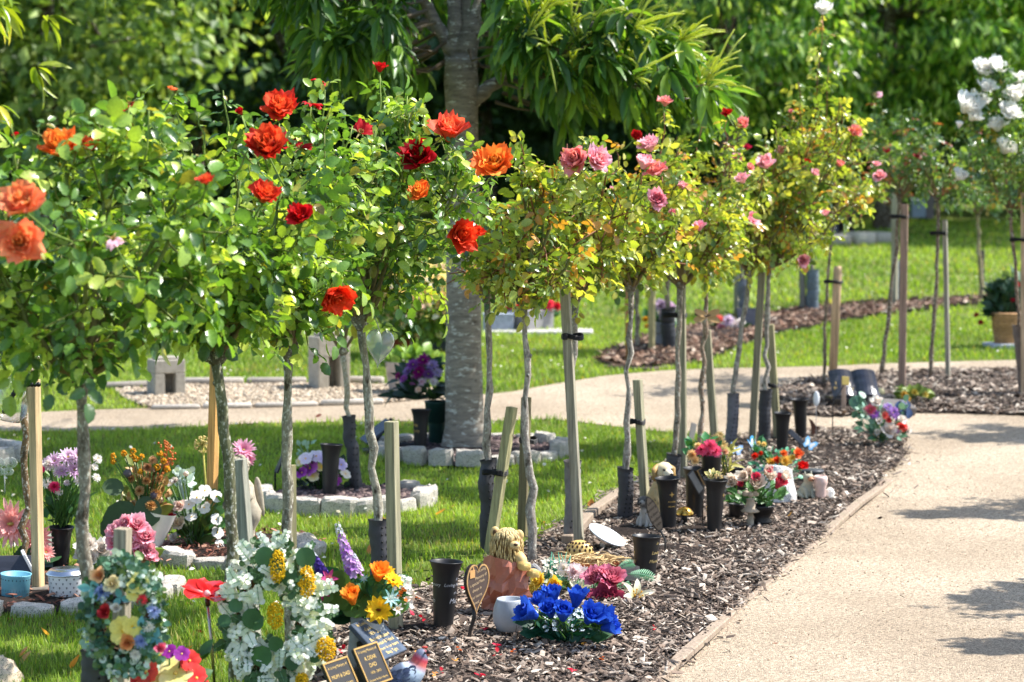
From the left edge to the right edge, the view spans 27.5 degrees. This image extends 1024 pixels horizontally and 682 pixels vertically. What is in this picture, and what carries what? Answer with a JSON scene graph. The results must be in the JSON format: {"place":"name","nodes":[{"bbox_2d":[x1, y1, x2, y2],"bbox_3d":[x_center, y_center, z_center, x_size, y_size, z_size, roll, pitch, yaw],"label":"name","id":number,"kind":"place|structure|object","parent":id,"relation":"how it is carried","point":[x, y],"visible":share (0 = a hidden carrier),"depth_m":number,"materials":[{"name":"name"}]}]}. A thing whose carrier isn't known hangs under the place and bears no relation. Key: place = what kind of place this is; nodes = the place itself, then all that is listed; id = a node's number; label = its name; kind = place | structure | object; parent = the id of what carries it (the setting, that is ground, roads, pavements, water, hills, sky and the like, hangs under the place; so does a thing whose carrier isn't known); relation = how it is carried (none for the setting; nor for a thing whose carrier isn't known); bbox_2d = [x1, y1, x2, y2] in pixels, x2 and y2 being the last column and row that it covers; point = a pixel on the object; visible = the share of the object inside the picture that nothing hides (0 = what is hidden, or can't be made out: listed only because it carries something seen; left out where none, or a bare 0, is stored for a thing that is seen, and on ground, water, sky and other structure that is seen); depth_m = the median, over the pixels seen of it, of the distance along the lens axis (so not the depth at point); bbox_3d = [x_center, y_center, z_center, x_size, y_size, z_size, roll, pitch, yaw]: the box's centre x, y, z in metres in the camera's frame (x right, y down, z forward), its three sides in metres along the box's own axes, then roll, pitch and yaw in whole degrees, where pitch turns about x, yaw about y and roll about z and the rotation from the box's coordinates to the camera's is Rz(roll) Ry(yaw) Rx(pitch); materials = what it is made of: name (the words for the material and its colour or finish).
{"place":"outdoors","nodes":[
{"label":"outdoors","id":0,"kind":"place"},
{"bbox_2d":[0,189,1020,681],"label":"lawn","id":1,"kind":"structure","parent":0,"point":[954,215],"depth_m":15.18,"materials":[{"name":"plant"}]},
{"bbox_2d":[0,573,80,612],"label":"ring bed","id":2,"kind":"object","parent":1,"relation":"on","point":[51,599],"visible":0.13,"depth_m":7.54,"materials":[{"name":"soil"}]},
{"bbox_2d":[0,498,61,570],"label":"flower bunch","id":3,"kind":"object","parent":2,"relation":"on","point":[10,517],"visible":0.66,"depth_m":8.10,"materials":[{"name":"pink plant"}]},
{"bbox_2d":[28,379,44,586],"bbox_3d":[-1.754,0.556,7.715,0.037,0.832,0.036,2,5,28],"label":"wooden stake","id":4,"kind":"object","parent":2,"relation":"on","point":[36,488],"visible":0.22,"depth_m":7.70,"materials":[{"name":"brown wood"}]},
{"bbox_2d":[0,131,101,554],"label":"standard rose","id":5,"kind":"object","parent":2,"relation":"on","point":[25,482],"visible":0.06,"depth_m":8.03,"materials":[{"name":"green plant"}]},
{"bbox_2d":[49,524,73,566],"bbox_3d":[-1.767,0.827,8.195,0.099,0.202,0.099,3,6,0],"label":"grave vase","id":6,"kind":"object","parent":2,"relation":"on","point":[61,540],"visible":0.86,"depth_m":8.16,"materials":[{"name":"black plastic"}]},
{"bbox_2d":[42,447,101,527],"bbox_3d":[-1.751,0.570,8.200,0.309,0.323,0.181,0,4,0],"label":"bouquet","id":7,"kind":"object","parent":6,"relation":"in","point":[61,509],"visible":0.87,"depth_m":8.16,"materials":[{"name":"purple plant"}]},
{"bbox_2d":[0,575,185,617],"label":"stone edging","id":8,"kind":"object","parent":2,"relation":"on","point":[171,583],"visible":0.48,"depth_m":7.39,"materials":[{"name":"stone"}]},
{"bbox_3d":[-1.455,0.834,8.061,0.130,0.177,0.129,0,4,0],"label":"wicker basket","id":9,"kind":"object","parent":2,"relation":"on","visible":0},
{"bbox_2d":[104,511,165,561],"bbox_3d":[-1.452,0.752,8.045,0.227,0.195,0.180,0,4,0],"label":"flower bunch","id":10,"kind":"object","parent":9,"relation":"in","point":[143,535],"visible":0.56,"depth_m":8.01,"materials":[{"name":"pink plant"}]},
{"bbox_2d":[0,0,105,139],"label":"chestnut tree","id":11,"kind":"object","parent":1,"relation":"on","point":[9,15],"visible":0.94,"depth_m":10.69,"materials":[{"name":"green plant"}]},
{"bbox_2d":[106,527,131,681],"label":"wooden stake","id":12,"kind":"object","parent":1,"relation":"on","point":[122,537],"visible":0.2,"depth_m":5.50,"materials":[{"name":"brown wood"}]},
{"bbox_2d":[75,548,170,681],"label":"flower wreath","id":13,"kind":"object","parent":12,"relation":"hanging from","point":[138,581],"visible":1,"depth_m":5.32,"materials":[{"name":"multicoloured plant"}]},
{"bbox_2d":[0,80,267,681],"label":"standard rose","id":14,"kind":"object","parent":1,"relation":"on","point":[81,356],"visible":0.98,"depth_m":5.37,"materials":[{"name":"green plant"}]},
{"bbox_2d":[0,0,273,233],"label":"broadleaf tree","id":15,"kind":"object","parent":1,"relation":"on","point":[67,86],"visible":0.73,"depth_m":28.13,"materials":[{"name":"green plant"}]},
{"bbox_2d":[16,0,299,187],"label":"broadleaf tree","id":16,"kind":"object","parent":1,"relation":"on","point":[198,149],"visible":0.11,"depth_m":35.59,"materials":[{"name":"green plant"}]},
{"bbox_2d":[130,639,212,681],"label":"flower bunch","id":17,"kind":"object","parent":1,"relation":"on","point":[182,664],"visible":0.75,"depth_m":5.76,"materials":[{"name":"multicoloured plant"}]},
{"bbox_2d":[168,533,276,557],"bbox_3d":[-1.154,0.852,8.681,0.720,0.026,0.800,0,4,0],"label":"ring bed","id":18,"kind":"object","parent":1,"relation":"on","point":[203,551],"visible":0.13,"depth_m":8.63,"materials":[{"name":"wood"}]},
{"bbox_2d":[150,512,176,546],"bbox_3d":[-1.447,0.784,8.622,0.132,0.189,0.133,0,4,0],"label":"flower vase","id":19,"kind":"object","parent":18,"relation":"on","point":[161,527],"visible":0.53,"depth_m":8.58,"materials":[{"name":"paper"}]},
{"bbox_2d":[100,440,175,536],"bbox_3d":[-1.532,0.609,8.603,0.307,0.409,0.160,0,4,0],"label":"flower bunch","id":20,"kind":"object","parent":19,"relation":"in","point":[155,481],"visible":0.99,"depth_m":8.57,"materials":[{"name":"orange plant"}]},
{"bbox_2d":[163,465,226,547],"bbox_3d":[-1.317,0.699,8.696,0.309,0.364,0.185,0,4,0],"label":"flower bunch","id":21,"kind":"object","parent":18,"relation":"on","point":[202,522],"visible":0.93,"depth_m":8.67,"materials":[{"name":"white plant"}]},
{"bbox_2d":[206,365,218,542],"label":"wooden stake","id":22,"kind":"object","parent":18,"relation":"on","point":[212,459],"visible":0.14,"depth_m":8.75,"materials":[{"name":"yellow wood"}]},
{"bbox_2d":[99,84,351,681],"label":"standard rose","id":23,"kind":"object","parent":1,"relation":"on","point":[258,297],"visible":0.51,"depth_m":6.16,"materials":[{"name":"green plant"}]},
{"bbox_2d":[150,539,326,569],"bbox_3d":[-1.153,0.856,8.459,0.791,0.086,0.435,0,4,0],"label":"stone edging","id":24,"kind":"object","parent":1,"relation":"on","point":[178,556],"visible":0.38,"depth_m":8.29,"materials":[{"name":"stone"}]},
{"bbox_2d":[106,376,383,389],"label":"stone kerb","id":25,"kind":"structure","parent":1,"relation":"on","point":[202,380],"depth_m":14.46,"materials":[{"name":"stone"}]},
{"bbox_2d":[235,458,261,637],"bbox_3d":[-0.865,0.729,6.819,0.105,0.695,0.056,0,4,0],"label":"wooden stake","id":26,"kind":"object","parent":1,"relation":"on","point":[244,519],"visible":0.26,"depth_m":6.78,"materials":[{"name":"brown wood"}]},
{"bbox_2d":[120,384,408,406],"bbox_3d":[-1.513,0.355,13.995,2.337,0.047,1.069,0,4,-6],"label":"pebble strip","id":27,"kind":"object","parent":1,"relation":"on","point":[260,401],"visible":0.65,"depth_m":13.82,"materials":[{"name":"grey gravel"}]},
{"bbox_2d":[147,355,185,394],"bbox_3d":[-2.316,0.232,14.002,0.213,0.259,0.170,-2,5,-29],"label":"grave stele","id":28,"kind":"object","parent":27,"relation":"on","point":[166,377],"visible":0.74,"depth_m":13.94,"materials":[{"name":"stone"}]},
{"bbox_2d":[114,382,445,407],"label":"pale pebbles","id":29,"kind":"object","parent":27,"relation":"on","point":[242,392],"visible":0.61,"depth_m":13.93,"materials":[{"name":"gravel"}]},
{"bbox_2d":[308,332,349,388],"bbox_3d":[-1.253,0.132,14.324,0.233,0.386,0.186,-2,5,-29],"label":"grave stele","id":30,"kind":"object","parent":27,"relation":"on","point":[317,378],"visible":0.54,"depth_m":14.27,"materials":[{"name":"stone"}]},
{"bbox_2d":[213,529,338,681],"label":"flower wreath","id":31,"kind":"object","parent":1,"relation":"on","point":[279,565],"visible":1,"depth_m":6.09,"materials":[{"name":"white plant"}]},
{"bbox_2d":[205,78,398,640],"bbox_3d":[-0.704,0.108,6.620,0.686,1.888,0.790,0,4,0],"label":"standard rose","id":32,"kind":"object","parent":1,"relation":"on","point":[331,302],"visible":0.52,"depth_m":6.63,"materials":[{"name":"green plant"}]},
{"bbox_2d":[107,0,502,202],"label":"broadleaf tree","id":33,"kind":"object","parent":1,"relation":"on","point":[244,95],"visible":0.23,"depth_m":33.08,"materials":[{"name":"green plant"}]},
{"bbox_2d":[296,490,385,497],"bbox_3d":[-0.788,0.747,9.986,0.800,0.034,0.820,0,4,0],"label":"ring bed","id":34,"kind":"object","parent":1,"relation":"on","point":[319,496],"visible":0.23,"depth_m":10.02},
{"bbox_2d":[296,440,350,489],"bbox_3d":[-0.936,0.615,10.237,0.330,0.272,0.177,0,4,0],"label":"flower bunch","id":35,"kind":"object","parent":34,"relation":"on","point":[310,469],"visible":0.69,"depth_m":10.19,"materials":[{"name":"purple plant"}]},
{"bbox_2d":[262,480,437,516],"bbox_3d":[-0.743,0.734,9.880,0.890,0.111,0.686,-2,4,-23],"label":"stone edging","id":36,"kind":"object","parent":34,"relation":"on","point":[422,495],"visible":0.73,"depth_m":9.59,"materials":[{"name":"stone"}]},
{"bbox_2d":[332,276,384,489],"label":"standard rose","id":37,"kind":"object","parent":34,"relation":"on","point":[351,444],"visible":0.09,"depth_m":10.22,"materials":[{"name":"grey plant"}]},
{"bbox_2d":[284,61,514,574],"bbox_3d":[-0.425,-0.004,7.481,0.848,1.988,0.778,-2,5,-31],"label":"standard rose","id":38,"kind":"object","parent":1,"relation":"on","point":[411,157],"visible":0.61,"depth_m":7.39,"materials":[{"name":"green plant"}]},
{"bbox_2d":[374,257,445,346],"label":"variegated shrub","id":39,"kind":"object","parent":1,"relation":"on","point":[433,329],"visible":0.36,"depth_m":15.90,"materials":[{"name":"green plant"}]},
{"bbox_2d":[427,439,545,465],"bbox_3d":[-0.220,0.603,11.608,1.000,0.044,1.040,0,4,0],"label":"ring bed","id":40,"kind":"object","parent":1,"relation":"on","point":[496,451],"visible":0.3,"depth_m":11.56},
{"bbox_2d":[377,430,568,466],"bbox_3d":[-0.218,0.581,11.610,1.084,0.107,1.139,0,4,0],"label":"stone edging","id":41,"kind":"object","parent":40,"relation":"on","point":[421,455],"visible":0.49,"depth_m":11.15,"materials":[{"name":"stone"}]},
{"bbox_2d":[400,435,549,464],"bbox_3d":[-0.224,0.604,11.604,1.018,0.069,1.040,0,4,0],"label":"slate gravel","id":42,"kind":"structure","parent":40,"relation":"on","point":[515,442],"depth_m":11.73,"materials":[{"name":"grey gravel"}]},
{"bbox_2d":[424,400,444,443],"bbox_3d":[-0.427,0.468,11.822,0.142,0.260,0.142,0,4,0],"label":"flower vase","id":43,"kind":"object","parent":42,"relation":"on","point":[436,423],"visible":0.66,"depth_m":11.78,"materials":[{"name":"black plastic"}]},
{"bbox_2d":[376,352,445,405],"bbox_3d":[-0.530,0.226,11.835,0.453,0.336,0.276,1,4,15],"label":"bouquet","id":44,"kind":"object","parent":43,"relation":"in","point":[421,368],"visible":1,"depth_m":11.79,"materials":[{"name":"purple plant"}]},
{"bbox_2d":[433,181,554,551],"bbox_3d":[-0.049,0.127,8.568,0.412,1.560,0.486,-4,6,-43],"label":"standard rose","id":45,"kind":"object","parent":1,"relation":"on","point":[486,483],"visible":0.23,"depth_m":8.59,"materials":[{"name":"green plant"}]},
{"bbox_2d":[235,0,762,446],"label":"chestnut tree","id":46,"kind":"object","parent":1,"relation":"on","point":[566,62],"visible":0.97,"depth_m":10.72,"materials":[{"name":"green plant"}]},
{"bbox_2d":[482,406,517,555],"bbox_3d":[-0.050,0.590,8.519,0.147,0.651,0.065,0,4,0],"label":"wooden stake","id":47,"kind":"object","parent":1,"relation":"on","point":[500,472],"visible":0.95,"depth_m":8.50,"materials":[{"name":"brown wood"}]},
{"bbox_2d":[0,0,1021,185],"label":"woodland","id":48,"kind":"object","parent":1,"relation":"on","point":[541,136],"depth_m":47.16,"materials":[{"name":"green plant"}]},
{"bbox_2d":[4,139,1022,203],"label":"hedge","id":49,"kind":"object","parent":1,"relation":"on","point":[540,151],"visible":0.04,"depth_m":39.57,"materials":[{"name":"green plant"}]},
{"bbox_2d":[349,0,689,217],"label":"broadleaf tree","id":50,"kind":"object","parent":1,"relation":"on","point":[488,112],"visible":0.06,"depth_m":34.71,"materials":[{"name":"green plant"}]},
{"bbox_2d":[308,425,914,681],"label":"bark mulch","id":51,"kind":"object","parent":1,"relation":"on","point":[580,661],"visible":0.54,"depth_m":7.58,"materials":[{"name":"brown wood"}]},
{"bbox_2d":[347,617,388,667],"bbox_3d":[-0.441,0.903,6.395,0.133,0.209,0.133,0,4,0],"label":"cone vase","id":52,"kind":"object","parent":51,"relation":"on","point":[353,641],"visible":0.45,"depth_m":6.36,"materials":[{"name":"plastic"}]},
{"bbox_2d":[312,522,413,624],"bbox_3d":[-0.459,0.715,6.386,0.325,0.334,0.256,0,4,0],"label":"flower bunch","id":53,"kind":"object","parent":52,"relation":"in","point":[381,591],"visible":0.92,"depth_m":6.36,"materials":[{"name":"multicoloured plant"}]},
{"bbox_2d":[351,641,392,681],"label":"memorial tablet","id":54,"kind":"object","parent":51,"relation":"on","point":[370,661],"visible":0.99,"depth_m":6.01,"materials":[{"name":"paint"}]},
{"bbox_2d":[348,618,406,660],"bbox_3d":[-0.406,0.945,6.338,0.116,0.198,0.164,2,4,24],"label":"memorial tablet","id":55,"kind":"object","parent":51,"relation":"on","point":[390,644],"visible":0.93,"depth_m":6.32,"materials":[{"name":"stone"}]},
{"bbox_2d":[384,421,402,628],"bbox_3d":[-0.396,0.630,7.005,0.048,0.726,0.043,2,5,28],"label":"wooden stake","id":56,"kind":"object","parent":51,"relation":"on","point":[392,486],"visible":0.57,"depth_m":6.98,"materials":[{"name":"brown wood"}]},
{"bbox_2d":[429,558,462,629],"bbox_3d":[-0.227,0.860,7.051,0.115,0.240,0.115,3,2,0],"label":"grave vase","id":57,"kind":"object","parent":51,"relation":"on","point":[445,572],"visible":0.97,"depth_m":7.02,"materials":[{"name":"black plastic"}]},
{"bbox_2d":[464,563,488,636],"bbox_3d":[-0.124,0.875,6.876,0.036,0.296,0.130,3,5,34],"label":"heart plaque","id":58,"kind":"object","parent":51,"relation":"on","point":[476,580],"visible":1,"depth_m":6.86,"materials":[{"name":"paint"}]},
{"bbox_2d":[481,554,532,609],"bbox_3d":[-0.023,0.842,7.336,0.165,0.195,0.157,-2,5,-26],"label":"crumpled pot","id":59,"kind":"object","parent":51,"relation":"on","point":[508,578],"visible":0.68,"depth_m":7.28,"materials":[{"name":"ceramic"}]},
{"bbox_2d":[489,526,538,577],"bbox_3d":[0.004,0.750,7.304,0.174,0.200,0.102,3,5,37],"label":"bear figurine","id":60,"kind":"object","parent":59,"relation":"in","point":[505,543],"visible":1,"depth_m":7.28,"materials":[{"name":"paint"}]},
{"bbox_2d":[447,130,611,560],"bbox_3d":[0.078,0.037,8.250,0.624,1.726,0.597,3,5,39],"label":"standard rose","id":61,"kind":"object","parent":51,"relation":"on","point":[506,268],"visible":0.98,"depth_m":8.16,"materials":[{"name":"green plant"}]},
{"bbox_2d":[510,583,621,643],"bbox_3d":[0.175,0.903,6.783,0.362,0.218,0.267,0,4,0],"label":"flower bunch","id":62,"kind":"object","parent":51,"relation":"on","point":[555,618],"visible":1,"depth_m":6.77,"materials":[{"name":"blue plant"}]},
{"bbox_2d":[559,258,583,540],"bbox_3d":[0.244,0.267,8.599,0.114,1.215,0.065,0,4,0],"label":"wooden stake","id":63,"kind":"object","parent":51,"relation":"on","point":[568,336],"visible":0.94,"depth_m":8.59,"materials":[{"name":"brown wood"}]},
{"bbox_2d":[529,552,654,600],"bbox_3d":[0.284,0.892,7.646,0.477,0.221,0.309,0,4,0],"label":"flower bunch","id":64,"kind":"object","parent":51,"relation":"on","point":[608,576],"visible":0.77,"depth_m":7.61,"materials":[{"name":"pink plant"}]},
{"bbox_2d":[526,133,667,533],"bbox_3d":[0.300,0.002,8.705,0.686,1.726,0.586,0,4,0],"label":"standard rose","id":65,"kind":"object","parent":51,"relation":"on","point":[606,255],"visible":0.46,"depth_m":8.61,"materials":[{"name":"green plant"}]},
{"bbox_2d":[567,95,706,517],"bbox_3d":[0.520,-0.138,9.292,0.715,1.913,0.665,0,4,0],"label":"standard rose","id":66,"kind":"object","parent":51,"relation":"on","point":[652,249],"visible":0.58,"depth_m":9.24,"materials":[{"name":"green plant"}]},
{"bbox_2d":[630,379,648,507],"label":"wooden stake","id":67,"kind":"object","parent":51,"relation":"on","point":[639,421],"visible":0.81,"depth_m":9.43,"materials":[{"name":"brown wood"}]},
{"bbox_2d":[662,262,686,477],"bbox_3d":[0.821,0.150,10.538,0.134,1.133,0.071,0,4,0],"label":"wooden stake","id":68,"kind":"object","parent":51,"relation":"on","point":[683,419],"visible":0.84,"depth_m":10.53,"materials":[{"name":"brown wood"}]},
{"bbox_2d":[626,107,761,481],"bbox_3d":[0.867,-0.216,10.384,0.734,1.889,0.663,0,4,0],"label":"standard rose","id":69,"kind":"object","parent":51,"relation":"on","point":[728,226],"visible":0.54,"depth_m":10.34,"materials":[{"name":"green plant"}]},
{"bbox_2d":[657,148,775,462],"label":"standard rose","id":70,"kind":"object","parent":51,"relation":"on","point":[765,161],"visible":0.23,"depth_m":10.98,"materials":[{"name":"green plant"}]},
{"bbox_2d":[748,272,765,443],"bbox_3d":[1.370,0.110,11.709,0.095,0.993,0.047,0,4,0],"label":"wooden stake","id":71,"kind":"object","parent":51,"relation":"on","point":[757,353],"visible":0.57,"depth_m":11.69,"materials":[{"name":"brown wood"}]},
{"bbox_2d":[691,120,832,444],"bbox_3d":[1.350,-0.308,11.688,0.756,1.832,0.720,-1,4,-17],"label":"standard rose","id":72,"kind":"object","parent":51,"relation":"on","point":[764,252],"visible":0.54,"depth_m":11.58,"materials":[{"name":"green plant"}]},
{"bbox_2d":[753,503,774,523],"bbox_3d":[1.099,0.759,9.194,0.110,0.079,0.110,0,4,0],"label":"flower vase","id":73,"kind":"object","parent":51,"relation":"on","point":[763,515],"visible":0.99,"depth_m":9.16,"materials":[{"name":"black plastic"}]},
{"bbox_2d":[724,463,791,506],"bbox_3d":[1.074,0.631,9.196,0.307,0.205,0.209,0,4,0],"label":"flower bunch","id":74,"kind":"object","parent":73,"relation":"in","point":[757,482],"visible":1,"depth_m":9.15,"materials":[{"name":"multicoloured plant"}]},
{"bbox_2d":[748,434,808,478],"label":"flower bunch","id":75,"kind":"object","parent":51,"relation":"on","point":[763,450],"visible":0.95,"depth_m":10.29,"materials":[{"name":"multicoloured plant"}]},
{"bbox_2d":[741,0,889,439],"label":"standard rose","id":76,"kind":"object","parent":51,"relation":"on","point":[842,137],"visible":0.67,"depth_m":11.74,"materials":[{"name":"green plant"}]},
{"bbox_2d":[849,391,912,443],"bbox_3d":[2.073,0.434,11.745,0.358,0.299,0.187,0,4,0],"label":"bouquet","id":77,"kind":"object","parent":51,"relation":"on","point":[887,429],"visible":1,"depth_m":11.72,"materials":[{"name":"multicoloured plant"}]},
{"bbox_2d":[515,3,767,193],"bbox_3d":[2.593,-6.236,33.752,7.015,8.779,7.272,0,4,0],"label":"broadleaf tree","id":78,"kind":"object","parent":1,"relation":"on","point":[615,130],"visible":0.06,"depth_m":34.26,"materials":[{"name":"green plant"}]},
{"bbox_2d":[573,0,924,198],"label":"cherry tree","id":79,"kind":"object","parent":1,"relation":"on","point":[779,43],"visible":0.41,"depth_m":27.50,"materials":[{"name":"green plant"}]},
{"bbox_2d":[649,478,894,681],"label":"timber edging","id":80,"kind":"object","parent":1,"relation":"on","point":[694,646],"visible":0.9,"depth_m":7.58,"materials":[{"name":"brown wood"}]},
{"bbox_2d":[592,293,986,368],"bbox_3d":[2.999,-0.181,18.745,1.663,0.280,8.132,4,5,41],"label":"mulch strip","id":81,"kind":"object","parent":1,"relation":"on","point":[714,332],"visible":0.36,"depth_m":17.33,"materials":[{"name":"wood"}]},
{"bbox_2d":[929,145,1019,296],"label":"standard rose","id":82,"kind":"object","parent":81,"relation":"on","point":[978,207],"visible":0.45,"depth_m":20.45,"materials":[{"name":"green plant"}]},
{"bbox_2d":[693,0,948,183],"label":"broadleaf tree","id":83,"kind":"object","parent":1,"relation":"on","point":[872,11],"visible":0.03,"depth_m":35.69,"materials":[{"name":"green plant"}]},
{"bbox_2d":[676,0,1023,229],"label":"cherry tree","id":84,"kind":"object","parent":1,"relation":"on","point":[896,84],"visible":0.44,"depth_m":30.50,"materials":[{"name":"green plant"}]},
{"bbox_2d":[887,0,1023,132],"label":"cherry tree","id":85,"kind":"object","parent":1,"relation":"on","point":[950,10],"visible":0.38,"depth_m":30.34,"materials":[{"name":"green plant"}]},
{"bbox_2d":[982,342,1014,348],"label":"stone slab","id":86,"kind":"structure","parent":1,"relation":"on","point":[992,344],"depth_m":16.63,"materials":[{"name":"grey stone"}]},
{"bbox_2d":[991,312,1016,343],"bbox_3d":[3.959,-0.104,16.753,0.255,0.254,0.262,0,4,0],"label":"wicker planter","id":87,"kind":"object","parent":86,"relation":"on","point":[1002,324],"visible":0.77,"depth_m":16.66,"materials":[{"name":"beige wicker"}]},
{"bbox_2d":[974,266,1020,324],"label":"planter shrub","id":88,"kind":"object","parent":87,"relation":"in","point":[1000,296],"visible":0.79,"depth_m":16.73,"materials":[{"name":"green plant"}]},
{"bbox_2d":[0,360,1023,681],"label":"gravel path","id":89,"kind":"structure","parent":0,"point":[988,464],"depth_m":8.60,"materials":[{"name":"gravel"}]},
{"bbox_2d":[151,398,383,408],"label":"stone kerb","id":90,"kind":"structure","parent":89,"relation":"on","point":[329,402],"depth_m":13.40,"materials":[{"name":"stone"}]},
{"bbox_2d":[778,365,1023,415],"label":"mulch island","id":91,"kind":"structure","parent":0,"point":[934,411],"depth_m":13.43,"materials":[{"name":"wood"}]},
{"bbox_2d":[824,266,842,382],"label":"wooden stake","id":92,"kind":"object","parent":91,"relation":"on","point":[837,281],"visible":1,"depth_m":14.29,"materials":[{"name":"brown wood"}]},
{"bbox_2d":[803,114,895,382],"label":"standard rose","id":93,"kind":"object","parent":91,"relation":"on","point":[877,189],"visible":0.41,"depth_m":14.33,"materials":[{"name":"green plant"}]},
{"bbox_2d":[825,369,879,405],"bbox_3d":[2.186,0.293,13.369,0.335,0.225,0.174,0,4,-7],"label":"slate book","id":94,"kind":"object","parent":91,"relation":"on","point":[864,380],"visible":0.62,"depth_m":13.36,"materials":[{"name":"stone"}]},
{"bbox_2d":[889,204,908,388],"bbox_3d":[2.590,-0.282,14.025,0.134,1.264,0.081,0,4,0],"label":"wooden stake","id":95,"kind":"object","parent":91,"relation":"on","point":[903,216],"visible":0.96,"depth_m":14.00,"materials":[{"name":"brown wood"}]},
{"bbox_2d":[857,92,951,372],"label":"standard rose","id":96,"kind":"object","parent":91,"relation":"on","point":[886,150],"visible":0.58,"depth_m":14.93,"materials":[{"name":"green plant"}]},
{"bbox_2d":[891,99,987,375],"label":"standard rose","id":97,"kind":"object","parent":91,"relation":"on","point":[947,185],"visible":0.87,"depth_m":14.62,"materials":[{"name":"green plant"}]},
{"bbox_2d":[951,53,1023,393],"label":"standard rose","id":98,"kind":"object","parent":91,"relation":"on","point":[973,102],"visible":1,"depth_m":13.70,"materials":[{"name":"white plant"}]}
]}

